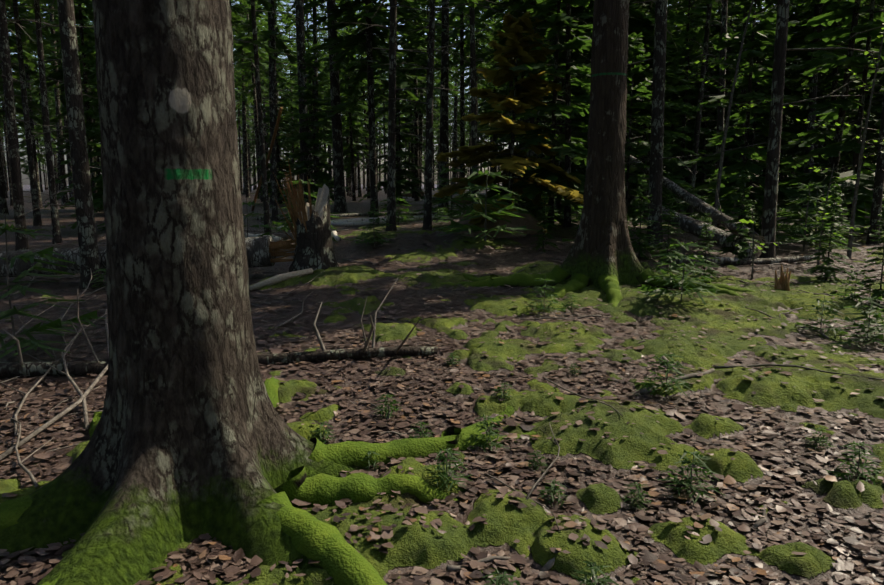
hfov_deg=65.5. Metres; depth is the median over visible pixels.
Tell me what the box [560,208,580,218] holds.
seedling
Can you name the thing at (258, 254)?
fallen log
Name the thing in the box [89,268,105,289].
seedling
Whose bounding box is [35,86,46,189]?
tree
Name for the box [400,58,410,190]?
tree
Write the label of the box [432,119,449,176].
tree
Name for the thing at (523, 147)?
tree
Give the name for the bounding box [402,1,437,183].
tree
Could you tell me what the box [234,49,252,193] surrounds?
tree
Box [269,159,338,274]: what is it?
broken stump
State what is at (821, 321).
seedling
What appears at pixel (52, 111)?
tree
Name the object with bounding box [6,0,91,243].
tree
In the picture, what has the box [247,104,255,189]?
tree
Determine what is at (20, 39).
tree
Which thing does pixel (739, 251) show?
fir sapling
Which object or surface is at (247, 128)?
tree
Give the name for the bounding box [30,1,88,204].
tree
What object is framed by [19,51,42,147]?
tree
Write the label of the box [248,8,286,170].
tree
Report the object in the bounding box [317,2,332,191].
tree
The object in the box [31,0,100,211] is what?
tree
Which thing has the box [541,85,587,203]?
young fir tree
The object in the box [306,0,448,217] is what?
tree
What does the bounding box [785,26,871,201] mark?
young fir tree
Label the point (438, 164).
tree
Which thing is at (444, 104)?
tree
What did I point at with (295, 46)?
tree
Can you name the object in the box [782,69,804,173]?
tree
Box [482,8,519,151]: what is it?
tree
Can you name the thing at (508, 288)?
stick litter
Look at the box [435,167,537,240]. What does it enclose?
sapling
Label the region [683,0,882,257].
tree
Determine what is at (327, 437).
seedling
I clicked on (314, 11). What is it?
tree
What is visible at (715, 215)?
leaning log
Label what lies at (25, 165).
tree
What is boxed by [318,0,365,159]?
tree
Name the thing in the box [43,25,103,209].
young fir tree
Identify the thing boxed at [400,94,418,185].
tree
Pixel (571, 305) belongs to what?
seedling
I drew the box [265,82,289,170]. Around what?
tree
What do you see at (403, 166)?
tree
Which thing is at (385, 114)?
tree
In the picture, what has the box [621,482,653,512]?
seedling
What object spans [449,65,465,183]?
tree
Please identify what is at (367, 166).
tree
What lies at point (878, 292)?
fir sapling
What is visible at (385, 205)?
seedling
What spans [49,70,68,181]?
tree
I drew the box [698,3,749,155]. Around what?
tree
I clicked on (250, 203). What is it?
seedling
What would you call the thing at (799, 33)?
tree
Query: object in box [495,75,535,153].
tree
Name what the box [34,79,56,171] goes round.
tree
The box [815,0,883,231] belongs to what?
tree
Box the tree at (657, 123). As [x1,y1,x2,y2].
[625,0,704,244]
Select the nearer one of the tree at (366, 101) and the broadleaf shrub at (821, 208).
the broadleaf shrub at (821, 208)
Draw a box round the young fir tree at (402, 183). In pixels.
[358,57,424,203]
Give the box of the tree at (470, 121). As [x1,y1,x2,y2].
[465,80,484,163]
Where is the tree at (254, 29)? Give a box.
[233,0,327,231]
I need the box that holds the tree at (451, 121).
[449,71,459,159]
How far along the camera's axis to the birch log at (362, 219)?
16.73 m
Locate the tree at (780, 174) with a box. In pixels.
[771,7,805,185]
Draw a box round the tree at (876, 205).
[829,26,883,244]
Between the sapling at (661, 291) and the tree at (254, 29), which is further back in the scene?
the tree at (254, 29)
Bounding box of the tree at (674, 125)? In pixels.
[663,4,679,167]
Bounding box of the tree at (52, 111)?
[40,54,65,143]
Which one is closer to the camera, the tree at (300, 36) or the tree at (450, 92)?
the tree at (300, 36)
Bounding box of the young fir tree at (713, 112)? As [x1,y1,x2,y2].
[687,40,740,198]
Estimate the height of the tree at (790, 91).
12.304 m
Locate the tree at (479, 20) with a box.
[475,0,523,193]
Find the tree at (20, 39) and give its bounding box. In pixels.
[0,0,78,225]
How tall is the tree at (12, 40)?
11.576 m
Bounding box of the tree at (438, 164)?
[434,127,439,187]
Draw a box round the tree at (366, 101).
[351,68,383,180]
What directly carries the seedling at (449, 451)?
on the ground
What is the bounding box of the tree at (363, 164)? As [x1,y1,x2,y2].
[360,95,365,188]
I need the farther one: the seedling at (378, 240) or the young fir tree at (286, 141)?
the young fir tree at (286, 141)
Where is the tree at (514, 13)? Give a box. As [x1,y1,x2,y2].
[452,0,590,212]
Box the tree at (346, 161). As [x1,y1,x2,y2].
[330,51,365,196]
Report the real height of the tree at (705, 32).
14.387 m
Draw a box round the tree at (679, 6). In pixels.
[571,0,688,98]
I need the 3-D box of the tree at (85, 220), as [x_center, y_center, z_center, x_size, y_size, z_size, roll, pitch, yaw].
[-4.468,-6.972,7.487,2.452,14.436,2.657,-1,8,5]
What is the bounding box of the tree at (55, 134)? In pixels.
[32,55,63,193]
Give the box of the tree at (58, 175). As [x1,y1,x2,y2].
[36,5,68,191]
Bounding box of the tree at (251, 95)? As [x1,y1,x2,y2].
[235,3,278,198]
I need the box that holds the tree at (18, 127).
[1,71,23,140]
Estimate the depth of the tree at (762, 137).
38.08 m
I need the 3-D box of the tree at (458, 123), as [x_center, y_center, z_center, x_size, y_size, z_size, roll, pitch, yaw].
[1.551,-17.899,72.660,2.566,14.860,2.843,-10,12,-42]
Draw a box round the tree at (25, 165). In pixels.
[16,43,57,177]
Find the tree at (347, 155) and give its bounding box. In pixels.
[340,26,362,195]
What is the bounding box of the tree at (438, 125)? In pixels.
[434,49,439,154]
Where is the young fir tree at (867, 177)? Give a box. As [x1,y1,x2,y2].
[778,0,883,234]
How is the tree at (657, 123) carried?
on the ground
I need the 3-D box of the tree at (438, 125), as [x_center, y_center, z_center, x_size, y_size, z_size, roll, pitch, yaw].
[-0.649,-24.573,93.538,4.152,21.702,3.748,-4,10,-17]
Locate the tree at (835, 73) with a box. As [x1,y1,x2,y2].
[783,0,883,175]
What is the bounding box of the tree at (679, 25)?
[633,0,698,134]
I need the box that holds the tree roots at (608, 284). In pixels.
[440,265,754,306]
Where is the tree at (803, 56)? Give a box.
[755,0,883,167]
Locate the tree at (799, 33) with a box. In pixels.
[727,0,883,211]
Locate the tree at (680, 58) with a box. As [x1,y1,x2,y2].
[665,0,752,200]
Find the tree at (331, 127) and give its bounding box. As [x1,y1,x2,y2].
[318,26,331,188]
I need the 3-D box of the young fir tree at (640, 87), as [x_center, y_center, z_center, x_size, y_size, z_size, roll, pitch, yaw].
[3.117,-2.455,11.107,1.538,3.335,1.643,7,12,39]
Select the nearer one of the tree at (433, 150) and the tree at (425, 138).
the tree at (425, 138)
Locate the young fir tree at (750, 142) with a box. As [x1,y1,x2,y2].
[729,104,780,210]
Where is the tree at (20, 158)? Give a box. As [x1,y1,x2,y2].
[2,103,27,173]
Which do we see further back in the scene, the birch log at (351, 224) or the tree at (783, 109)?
the tree at (783, 109)
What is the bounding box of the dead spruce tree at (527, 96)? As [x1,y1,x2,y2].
[432,11,583,233]
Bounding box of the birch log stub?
[331,231,341,241]
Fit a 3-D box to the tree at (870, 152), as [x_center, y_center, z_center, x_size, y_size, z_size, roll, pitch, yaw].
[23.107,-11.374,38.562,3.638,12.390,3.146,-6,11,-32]
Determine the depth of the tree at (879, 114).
33.40 m
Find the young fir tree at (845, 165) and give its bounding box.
[826,56,877,188]
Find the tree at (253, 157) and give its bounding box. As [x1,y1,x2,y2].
[241,105,256,189]
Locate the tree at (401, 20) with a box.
[345,0,440,180]
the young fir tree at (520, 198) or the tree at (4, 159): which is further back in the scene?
the tree at (4, 159)
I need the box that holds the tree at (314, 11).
[283,0,348,199]
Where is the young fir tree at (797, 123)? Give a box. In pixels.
[781,74,820,185]
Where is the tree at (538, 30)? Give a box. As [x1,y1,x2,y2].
[496,3,591,205]
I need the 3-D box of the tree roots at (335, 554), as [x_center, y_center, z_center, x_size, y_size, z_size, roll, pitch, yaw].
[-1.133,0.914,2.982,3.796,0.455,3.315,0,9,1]
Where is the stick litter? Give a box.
[0,216,883,530]
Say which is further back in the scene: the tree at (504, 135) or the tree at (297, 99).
the tree at (297, 99)
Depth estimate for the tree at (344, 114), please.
62.04 m
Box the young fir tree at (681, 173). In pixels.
[662,29,716,211]
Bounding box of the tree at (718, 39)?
[695,3,767,169]
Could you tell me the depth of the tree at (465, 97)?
77.89 m
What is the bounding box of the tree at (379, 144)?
[375,58,387,180]
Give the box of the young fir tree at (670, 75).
[625,0,708,215]
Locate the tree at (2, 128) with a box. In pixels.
[0,118,7,197]
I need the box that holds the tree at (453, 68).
[433,2,465,184]
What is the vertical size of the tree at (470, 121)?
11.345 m
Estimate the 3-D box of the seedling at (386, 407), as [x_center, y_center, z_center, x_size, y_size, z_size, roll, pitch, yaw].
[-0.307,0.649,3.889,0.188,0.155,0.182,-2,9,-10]
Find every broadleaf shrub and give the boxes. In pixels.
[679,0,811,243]
[735,210,781,279]
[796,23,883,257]
[804,165,869,264]
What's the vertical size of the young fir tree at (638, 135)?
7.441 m
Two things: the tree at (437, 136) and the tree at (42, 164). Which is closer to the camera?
the tree at (437, 136)
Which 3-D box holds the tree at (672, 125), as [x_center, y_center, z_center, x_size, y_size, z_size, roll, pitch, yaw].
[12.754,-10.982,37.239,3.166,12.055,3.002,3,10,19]
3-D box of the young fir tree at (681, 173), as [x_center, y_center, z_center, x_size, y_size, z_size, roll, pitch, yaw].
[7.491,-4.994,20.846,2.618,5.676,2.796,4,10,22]
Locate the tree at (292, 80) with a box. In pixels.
[277,0,307,179]
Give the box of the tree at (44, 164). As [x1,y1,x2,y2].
[36,115,48,189]
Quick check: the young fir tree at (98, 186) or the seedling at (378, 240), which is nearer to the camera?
the seedling at (378, 240)
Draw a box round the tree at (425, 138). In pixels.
[422,99,434,173]
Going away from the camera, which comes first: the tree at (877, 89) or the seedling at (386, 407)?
the seedling at (386, 407)
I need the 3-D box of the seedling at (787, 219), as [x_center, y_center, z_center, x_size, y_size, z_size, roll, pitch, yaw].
[5.956,-1.337,12.214,0.981,0.835,1.009,7,12,39]
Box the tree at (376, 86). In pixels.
[345,3,400,178]
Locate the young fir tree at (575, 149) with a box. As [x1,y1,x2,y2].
[474,0,637,230]
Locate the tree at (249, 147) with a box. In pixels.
[235,33,262,191]
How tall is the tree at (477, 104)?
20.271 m
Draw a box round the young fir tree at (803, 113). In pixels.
[778,60,850,204]
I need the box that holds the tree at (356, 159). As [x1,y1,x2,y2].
[353,92,366,190]
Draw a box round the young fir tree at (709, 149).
[696,123,715,195]
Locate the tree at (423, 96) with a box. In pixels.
[406,8,440,179]
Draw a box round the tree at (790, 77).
[766,10,837,154]
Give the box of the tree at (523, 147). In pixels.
[497,1,536,207]
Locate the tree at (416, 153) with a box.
[387,1,453,200]
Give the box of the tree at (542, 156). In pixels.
[537,17,544,158]
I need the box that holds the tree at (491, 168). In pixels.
[478,14,499,190]
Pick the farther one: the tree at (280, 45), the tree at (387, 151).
the tree at (387, 151)
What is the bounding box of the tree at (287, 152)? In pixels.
[280,125,299,175]
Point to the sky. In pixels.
(24, 176)
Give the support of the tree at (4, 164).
on the ground
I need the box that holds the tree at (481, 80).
[455,0,496,137]
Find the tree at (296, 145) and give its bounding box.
[280,62,299,192]
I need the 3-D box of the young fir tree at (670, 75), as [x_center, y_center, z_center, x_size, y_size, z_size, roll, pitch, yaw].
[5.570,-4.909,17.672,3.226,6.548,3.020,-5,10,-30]
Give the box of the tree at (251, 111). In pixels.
[234,56,253,179]
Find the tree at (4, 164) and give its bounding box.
[0,127,7,190]
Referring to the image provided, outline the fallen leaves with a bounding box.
[0,220,883,584]
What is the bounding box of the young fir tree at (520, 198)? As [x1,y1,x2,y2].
[502,39,580,218]
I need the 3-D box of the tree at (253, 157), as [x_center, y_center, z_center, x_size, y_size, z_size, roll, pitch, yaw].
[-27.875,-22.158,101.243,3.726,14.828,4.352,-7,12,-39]
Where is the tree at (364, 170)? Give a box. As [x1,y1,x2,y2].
[360,144,366,187]
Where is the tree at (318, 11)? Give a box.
[317,6,329,163]
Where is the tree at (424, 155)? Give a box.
[407,100,435,176]
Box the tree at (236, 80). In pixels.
[231,0,241,107]
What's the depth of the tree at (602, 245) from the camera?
7.15 m
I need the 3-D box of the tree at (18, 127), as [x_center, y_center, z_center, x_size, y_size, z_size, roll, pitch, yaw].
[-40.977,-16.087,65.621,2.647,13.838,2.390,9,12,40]
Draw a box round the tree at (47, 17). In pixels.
[29,4,80,200]
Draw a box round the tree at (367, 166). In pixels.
[344,2,383,198]
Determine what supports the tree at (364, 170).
on the ground
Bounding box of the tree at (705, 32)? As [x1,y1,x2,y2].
[667,0,789,215]
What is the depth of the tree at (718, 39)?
28.70 m
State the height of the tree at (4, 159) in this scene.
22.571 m
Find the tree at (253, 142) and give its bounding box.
[250,81,282,160]
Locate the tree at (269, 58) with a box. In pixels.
[244,0,299,204]
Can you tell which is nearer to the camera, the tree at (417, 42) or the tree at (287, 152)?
the tree at (417, 42)
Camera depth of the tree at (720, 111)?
14.42 m
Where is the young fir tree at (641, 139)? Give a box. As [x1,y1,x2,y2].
[627,99,648,195]
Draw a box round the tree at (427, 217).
[381,0,522,230]
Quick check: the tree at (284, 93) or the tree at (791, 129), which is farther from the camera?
the tree at (284, 93)
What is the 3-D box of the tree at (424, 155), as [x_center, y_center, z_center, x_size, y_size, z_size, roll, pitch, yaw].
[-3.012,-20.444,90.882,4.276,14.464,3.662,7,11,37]
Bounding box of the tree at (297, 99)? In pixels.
[285,31,311,179]
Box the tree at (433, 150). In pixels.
[424,84,439,190]
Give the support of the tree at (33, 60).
on the ground
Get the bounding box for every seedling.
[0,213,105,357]
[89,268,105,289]
[242,197,275,237]
[268,175,338,232]
[270,198,312,232]
[310,422,334,443]
[352,211,394,246]
[364,450,379,470]
[373,394,401,417]
[376,199,400,222]
[378,197,415,224]
[407,421,432,437]
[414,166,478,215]
[423,448,472,490]
[433,208,451,223]
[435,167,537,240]
[442,188,474,217]
[444,352,461,366]
[470,414,506,451]
[482,569,520,584]
[491,382,516,402]
[524,275,569,313]
[526,450,547,472]
[537,479,568,506]
[560,206,636,246]
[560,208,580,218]
[561,294,582,310]
[567,362,580,375]
[570,561,618,584]
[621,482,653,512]
[631,222,664,249]
[632,353,693,395]
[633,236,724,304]
[645,256,695,289]
[657,448,725,503]
[678,189,712,222]
[745,201,762,229]
[748,194,805,236]
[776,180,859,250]
[777,209,792,224]
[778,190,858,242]
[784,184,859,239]
[795,296,850,335]
[806,427,835,451]
[823,441,883,484]
[831,296,883,351]
[832,269,873,300]
[860,313,883,340]
[863,198,883,233]
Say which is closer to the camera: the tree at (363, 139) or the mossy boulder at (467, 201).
the mossy boulder at (467, 201)
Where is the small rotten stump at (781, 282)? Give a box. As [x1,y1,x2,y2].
[774,265,790,290]
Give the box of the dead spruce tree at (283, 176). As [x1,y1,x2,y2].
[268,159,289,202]
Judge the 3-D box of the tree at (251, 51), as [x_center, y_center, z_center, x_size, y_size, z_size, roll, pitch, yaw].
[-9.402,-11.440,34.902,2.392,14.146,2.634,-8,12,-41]
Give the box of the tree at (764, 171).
[747,2,795,176]
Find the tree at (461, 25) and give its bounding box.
[435,0,493,192]
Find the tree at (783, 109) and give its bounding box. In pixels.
[756,6,823,150]
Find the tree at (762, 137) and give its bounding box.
[751,3,794,155]
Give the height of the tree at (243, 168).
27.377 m
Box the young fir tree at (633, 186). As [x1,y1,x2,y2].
[587,4,689,207]
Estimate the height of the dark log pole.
0.156 m
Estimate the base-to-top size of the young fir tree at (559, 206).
6.561 m
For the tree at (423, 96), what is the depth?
48.57 m
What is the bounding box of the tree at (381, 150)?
[378,118,387,180]
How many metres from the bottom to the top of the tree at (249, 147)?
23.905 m
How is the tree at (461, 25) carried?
on the ground
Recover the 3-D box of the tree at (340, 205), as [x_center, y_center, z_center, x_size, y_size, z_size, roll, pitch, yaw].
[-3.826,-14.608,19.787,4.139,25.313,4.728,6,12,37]
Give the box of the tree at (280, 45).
[233,0,332,220]
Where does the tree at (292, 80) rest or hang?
on the ground
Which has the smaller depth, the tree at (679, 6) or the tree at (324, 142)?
the tree at (679, 6)
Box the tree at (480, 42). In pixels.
[454,0,496,126]
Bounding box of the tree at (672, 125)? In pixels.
[647,2,695,171]
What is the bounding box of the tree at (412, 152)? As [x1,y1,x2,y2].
[398,2,425,197]
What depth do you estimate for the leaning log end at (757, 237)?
9.10 m
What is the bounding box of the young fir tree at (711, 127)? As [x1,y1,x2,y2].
[686,31,758,198]
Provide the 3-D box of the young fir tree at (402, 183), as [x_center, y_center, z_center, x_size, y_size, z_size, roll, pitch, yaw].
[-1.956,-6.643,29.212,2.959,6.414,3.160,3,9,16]
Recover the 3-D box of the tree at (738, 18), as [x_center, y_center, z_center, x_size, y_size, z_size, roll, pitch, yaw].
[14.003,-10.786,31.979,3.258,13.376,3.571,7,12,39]
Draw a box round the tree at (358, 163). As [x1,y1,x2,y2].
[338,2,366,196]
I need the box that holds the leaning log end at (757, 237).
[748,232,765,245]
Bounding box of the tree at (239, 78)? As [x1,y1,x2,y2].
[233,13,268,178]
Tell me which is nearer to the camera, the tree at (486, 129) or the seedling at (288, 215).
the seedling at (288, 215)
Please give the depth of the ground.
4.26 m
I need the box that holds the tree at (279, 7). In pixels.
[262,0,295,154]
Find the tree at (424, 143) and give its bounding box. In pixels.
[422,79,438,168]
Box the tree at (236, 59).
[231,0,275,199]
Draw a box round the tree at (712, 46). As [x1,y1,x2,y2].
[646,0,729,182]
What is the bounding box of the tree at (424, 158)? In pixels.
[422,113,425,188]
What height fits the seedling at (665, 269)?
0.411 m
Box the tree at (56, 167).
[39,64,58,190]
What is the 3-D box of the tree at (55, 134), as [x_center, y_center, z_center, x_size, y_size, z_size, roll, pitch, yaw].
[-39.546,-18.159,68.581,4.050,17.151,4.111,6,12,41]
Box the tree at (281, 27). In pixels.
[258,0,296,156]
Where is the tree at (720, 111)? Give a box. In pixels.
[677,0,727,226]
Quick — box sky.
[0,0,871,184]
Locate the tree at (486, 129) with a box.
[477,2,519,183]
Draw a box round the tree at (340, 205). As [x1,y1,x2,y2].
[298,0,361,212]
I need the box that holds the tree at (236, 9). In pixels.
[229,0,263,108]
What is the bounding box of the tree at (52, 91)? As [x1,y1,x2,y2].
[47,29,83,197]
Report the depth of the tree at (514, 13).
19.19 m
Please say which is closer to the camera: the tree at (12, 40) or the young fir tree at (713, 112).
the tree at (12, 40)
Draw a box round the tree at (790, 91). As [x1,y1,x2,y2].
[732,0,816,157]
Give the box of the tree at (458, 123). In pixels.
[449,73,466,183]
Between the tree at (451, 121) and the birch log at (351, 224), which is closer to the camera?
the birch log at (351, 224)
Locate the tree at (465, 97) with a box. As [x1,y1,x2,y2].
[458,29,470,190]
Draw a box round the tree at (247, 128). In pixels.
[236,69,252,172]
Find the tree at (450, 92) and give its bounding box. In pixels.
[425,0,456,162]
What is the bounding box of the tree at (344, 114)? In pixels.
[329,15,366,191]
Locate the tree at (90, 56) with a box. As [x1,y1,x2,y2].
[46,4,97,175]
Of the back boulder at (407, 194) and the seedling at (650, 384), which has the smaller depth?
the seedling at (650, 384)
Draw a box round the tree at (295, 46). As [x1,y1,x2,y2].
[287,0,329,195]
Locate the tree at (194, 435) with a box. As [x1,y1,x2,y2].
[0,0,360,584]
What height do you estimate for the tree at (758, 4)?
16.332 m
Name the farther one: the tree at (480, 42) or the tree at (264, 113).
the tree at (264, 113)
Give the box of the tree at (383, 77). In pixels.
[374,3,388,193]
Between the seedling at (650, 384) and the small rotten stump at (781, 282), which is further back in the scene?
the small rotten stump at (781, 282)
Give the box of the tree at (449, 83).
[434,56,453,142]
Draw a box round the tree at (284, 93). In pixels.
[279,20,296,178]
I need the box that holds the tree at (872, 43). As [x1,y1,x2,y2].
[829,0,883,159]
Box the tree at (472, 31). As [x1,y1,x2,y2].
[407,0,497,206]
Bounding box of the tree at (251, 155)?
[238,114,256,176]
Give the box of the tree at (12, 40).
[0,0,60,207]
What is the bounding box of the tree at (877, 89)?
[833,1,883,166]
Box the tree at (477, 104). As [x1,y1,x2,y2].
[464,27,484,190]
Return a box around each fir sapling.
[365,201,382,243]
[627,174,660,259]
[649,194,681,261]
[691,213,723,279]
[715,170,760,263]
[803,184,855,282]
[851,205,883,306]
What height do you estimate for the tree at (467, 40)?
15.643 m
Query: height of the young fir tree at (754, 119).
6.158 m
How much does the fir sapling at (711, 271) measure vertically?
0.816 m
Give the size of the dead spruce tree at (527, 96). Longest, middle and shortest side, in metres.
3.852 x 2.605 x 2.227 m
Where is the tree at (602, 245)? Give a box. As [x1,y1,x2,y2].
[551,0,653,289]
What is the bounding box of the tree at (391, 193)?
[354,0,475,230]
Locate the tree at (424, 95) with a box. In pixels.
[404,1,440,189]
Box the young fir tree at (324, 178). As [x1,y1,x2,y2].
[269,43,349,210]
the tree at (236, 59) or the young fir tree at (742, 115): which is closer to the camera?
the young fir tree at (742, 115)
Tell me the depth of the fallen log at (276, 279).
7.79 m
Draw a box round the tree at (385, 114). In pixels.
[377,39,398,191]
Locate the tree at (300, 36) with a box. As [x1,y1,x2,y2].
[252,0,326,205]
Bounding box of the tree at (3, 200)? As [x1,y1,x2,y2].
[0,0,52,214]
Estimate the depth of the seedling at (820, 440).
3.49 m
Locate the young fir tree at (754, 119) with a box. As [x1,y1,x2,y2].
[703,13,796,209]
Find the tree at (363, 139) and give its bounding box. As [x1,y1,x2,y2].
[362,89,378,174]
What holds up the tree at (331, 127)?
on the ground
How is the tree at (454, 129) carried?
on the ground
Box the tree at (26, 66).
[1,0,63,207]
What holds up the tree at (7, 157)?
on the ground
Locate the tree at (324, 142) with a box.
[284,37,331,171]
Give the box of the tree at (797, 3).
[784,0,830,167]
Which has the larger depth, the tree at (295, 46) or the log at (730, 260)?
the tree at (295, 46)
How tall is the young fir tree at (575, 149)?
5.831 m
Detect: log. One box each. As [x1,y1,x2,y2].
[245,233,282,241]
[251,107,282,210]
[277,213,461,229]
[331,219,385,226]
[625,117,758,241]
[625,194,760,257]
[675,254,826,264]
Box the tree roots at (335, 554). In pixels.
[0,376,538,584]
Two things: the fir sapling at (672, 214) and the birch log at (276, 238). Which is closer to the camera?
the fir sapling at (672, 214)
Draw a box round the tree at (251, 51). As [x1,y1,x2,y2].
[233,0,277,201]
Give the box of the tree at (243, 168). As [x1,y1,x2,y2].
[231,0,263,194]
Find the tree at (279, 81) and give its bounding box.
[265,17,289,148]
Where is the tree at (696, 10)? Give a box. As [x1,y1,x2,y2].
[667,0,719,202]
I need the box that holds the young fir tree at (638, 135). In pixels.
[625,87,664,193]
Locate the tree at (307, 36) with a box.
[278,0,332,171]
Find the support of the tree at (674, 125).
on the ground
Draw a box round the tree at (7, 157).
[0,7,35,205]
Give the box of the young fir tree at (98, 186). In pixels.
[88,108,102,210]
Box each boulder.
[402,191,423,196]
[452,192,483,203]
[460,200,542,237]
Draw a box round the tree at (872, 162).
[866,114,879,163]
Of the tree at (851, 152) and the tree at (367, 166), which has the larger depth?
the tree at (367, 166)
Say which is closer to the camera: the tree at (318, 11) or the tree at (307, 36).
the tree at (307, 36)
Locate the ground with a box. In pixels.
[0,184,883,584]
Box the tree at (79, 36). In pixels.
[76,3,95,175]
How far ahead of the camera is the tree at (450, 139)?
113.08 m
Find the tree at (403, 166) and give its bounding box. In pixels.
[401,142,408,177]
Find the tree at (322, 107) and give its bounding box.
[313,33,329,171]
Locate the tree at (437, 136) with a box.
[433,76,453,181]
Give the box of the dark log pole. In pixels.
[257,212,453,219]
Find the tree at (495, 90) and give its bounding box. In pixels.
[465,0,517,183]
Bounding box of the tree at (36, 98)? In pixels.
[25,22,55,173]
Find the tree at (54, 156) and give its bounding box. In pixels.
[47,63,57,191]
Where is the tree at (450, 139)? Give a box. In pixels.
[449,80,454,184]
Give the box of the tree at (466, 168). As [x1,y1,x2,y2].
[458,112,479,176]
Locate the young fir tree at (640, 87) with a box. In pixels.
[625,32,670,232]
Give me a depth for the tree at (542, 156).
29.62 m
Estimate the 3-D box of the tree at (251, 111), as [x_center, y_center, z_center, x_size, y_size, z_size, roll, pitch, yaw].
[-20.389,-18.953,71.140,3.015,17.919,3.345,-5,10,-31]
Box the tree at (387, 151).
[380,117,406,178]
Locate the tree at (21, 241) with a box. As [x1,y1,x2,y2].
[0,0,66,250]
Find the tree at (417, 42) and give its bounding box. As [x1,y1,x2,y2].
[401,0,460,179]
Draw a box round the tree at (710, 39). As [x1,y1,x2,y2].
[690,0,738,173]
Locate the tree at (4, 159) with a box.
[0,104,8,189]
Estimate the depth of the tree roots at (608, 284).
7.20 m
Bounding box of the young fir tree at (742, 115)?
[678,0,819,234]
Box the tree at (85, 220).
[9,0,102,289]
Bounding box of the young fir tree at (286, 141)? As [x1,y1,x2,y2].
[246,59,299,203]
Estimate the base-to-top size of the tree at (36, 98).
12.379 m
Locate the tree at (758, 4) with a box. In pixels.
[714,0,776,207]
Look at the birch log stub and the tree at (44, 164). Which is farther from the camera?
the tree at (44, 164)
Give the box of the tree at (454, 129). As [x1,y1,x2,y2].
[434,5,469,183]
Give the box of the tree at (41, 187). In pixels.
[19,68,45,191]
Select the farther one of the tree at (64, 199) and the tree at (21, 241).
the tree at (64, 199)
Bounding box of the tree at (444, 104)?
[407,0,466,208]
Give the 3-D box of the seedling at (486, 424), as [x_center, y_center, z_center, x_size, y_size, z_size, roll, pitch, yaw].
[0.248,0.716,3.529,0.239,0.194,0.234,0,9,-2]
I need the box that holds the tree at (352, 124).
[318,0,381,200]
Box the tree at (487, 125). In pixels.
[478,29,488,189]
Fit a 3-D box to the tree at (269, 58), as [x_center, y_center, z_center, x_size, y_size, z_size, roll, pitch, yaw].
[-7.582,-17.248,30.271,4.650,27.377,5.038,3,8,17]
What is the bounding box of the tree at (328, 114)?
[319,64,330,172]
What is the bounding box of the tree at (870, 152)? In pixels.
[827,12,880,190]
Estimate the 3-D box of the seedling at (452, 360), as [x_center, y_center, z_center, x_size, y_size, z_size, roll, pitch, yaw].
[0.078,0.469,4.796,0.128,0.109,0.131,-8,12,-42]
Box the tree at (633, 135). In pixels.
[560,3,651,144]
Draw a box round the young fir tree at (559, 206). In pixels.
[519,6,589,211]
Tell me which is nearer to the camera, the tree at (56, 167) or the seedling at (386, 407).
the seedling at (386, 407)
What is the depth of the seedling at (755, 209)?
12.86 m
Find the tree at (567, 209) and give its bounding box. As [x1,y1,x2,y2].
[506,2,589,227]
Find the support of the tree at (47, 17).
on the ground
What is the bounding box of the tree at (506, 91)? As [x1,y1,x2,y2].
[478,5,551,149]
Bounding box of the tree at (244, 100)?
[231,2,261,197]
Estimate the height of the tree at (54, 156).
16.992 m
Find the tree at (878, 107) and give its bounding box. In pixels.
[871,43,883,163]
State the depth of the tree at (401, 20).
31.67 m
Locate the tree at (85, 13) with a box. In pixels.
[76,12,94,78]
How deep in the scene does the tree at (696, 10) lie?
21.57 m
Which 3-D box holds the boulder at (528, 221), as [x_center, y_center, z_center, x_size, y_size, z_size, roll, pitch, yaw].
[0.936,-1.029,10.959,1.324,0.874,1.145,0,9,1]
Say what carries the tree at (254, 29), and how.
on the ground
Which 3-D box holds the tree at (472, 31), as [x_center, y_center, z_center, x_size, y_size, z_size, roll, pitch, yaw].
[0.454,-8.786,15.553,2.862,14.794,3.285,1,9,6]
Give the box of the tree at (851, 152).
[839,4,883,164]
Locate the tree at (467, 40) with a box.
[448,2,505,172]
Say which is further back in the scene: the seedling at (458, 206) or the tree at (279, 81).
the tree at (279, 81)
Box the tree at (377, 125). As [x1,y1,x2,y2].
[374,76,386,182]
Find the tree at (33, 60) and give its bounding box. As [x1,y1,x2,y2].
[6,1,57,183]
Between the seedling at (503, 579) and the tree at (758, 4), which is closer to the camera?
the seedling at (503, 579)
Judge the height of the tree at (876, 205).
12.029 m
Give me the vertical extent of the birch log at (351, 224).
0.309 m
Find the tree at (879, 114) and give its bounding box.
[839,12,883,164]
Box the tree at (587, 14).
[523,0,677,163]
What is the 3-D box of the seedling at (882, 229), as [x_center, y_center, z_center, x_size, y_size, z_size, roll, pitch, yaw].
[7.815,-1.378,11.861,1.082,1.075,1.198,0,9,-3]
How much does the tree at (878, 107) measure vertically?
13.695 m
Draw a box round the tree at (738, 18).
[707,0,769,151]
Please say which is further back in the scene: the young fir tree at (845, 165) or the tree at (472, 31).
the young fir tree at (845, 165)
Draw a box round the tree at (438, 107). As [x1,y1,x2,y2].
[433,36,453,145]
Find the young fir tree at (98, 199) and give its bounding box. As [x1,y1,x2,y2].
[58,25,105,230]
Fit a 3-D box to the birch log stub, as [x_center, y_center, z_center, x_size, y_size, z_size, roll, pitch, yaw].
[-1.821,-0.978,11.777,0.133,0.131,1.231,-2,9,-12]
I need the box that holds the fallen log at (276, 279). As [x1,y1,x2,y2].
[249,268,312,290]
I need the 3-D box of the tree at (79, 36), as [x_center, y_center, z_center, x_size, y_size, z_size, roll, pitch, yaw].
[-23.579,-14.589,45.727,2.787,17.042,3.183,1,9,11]

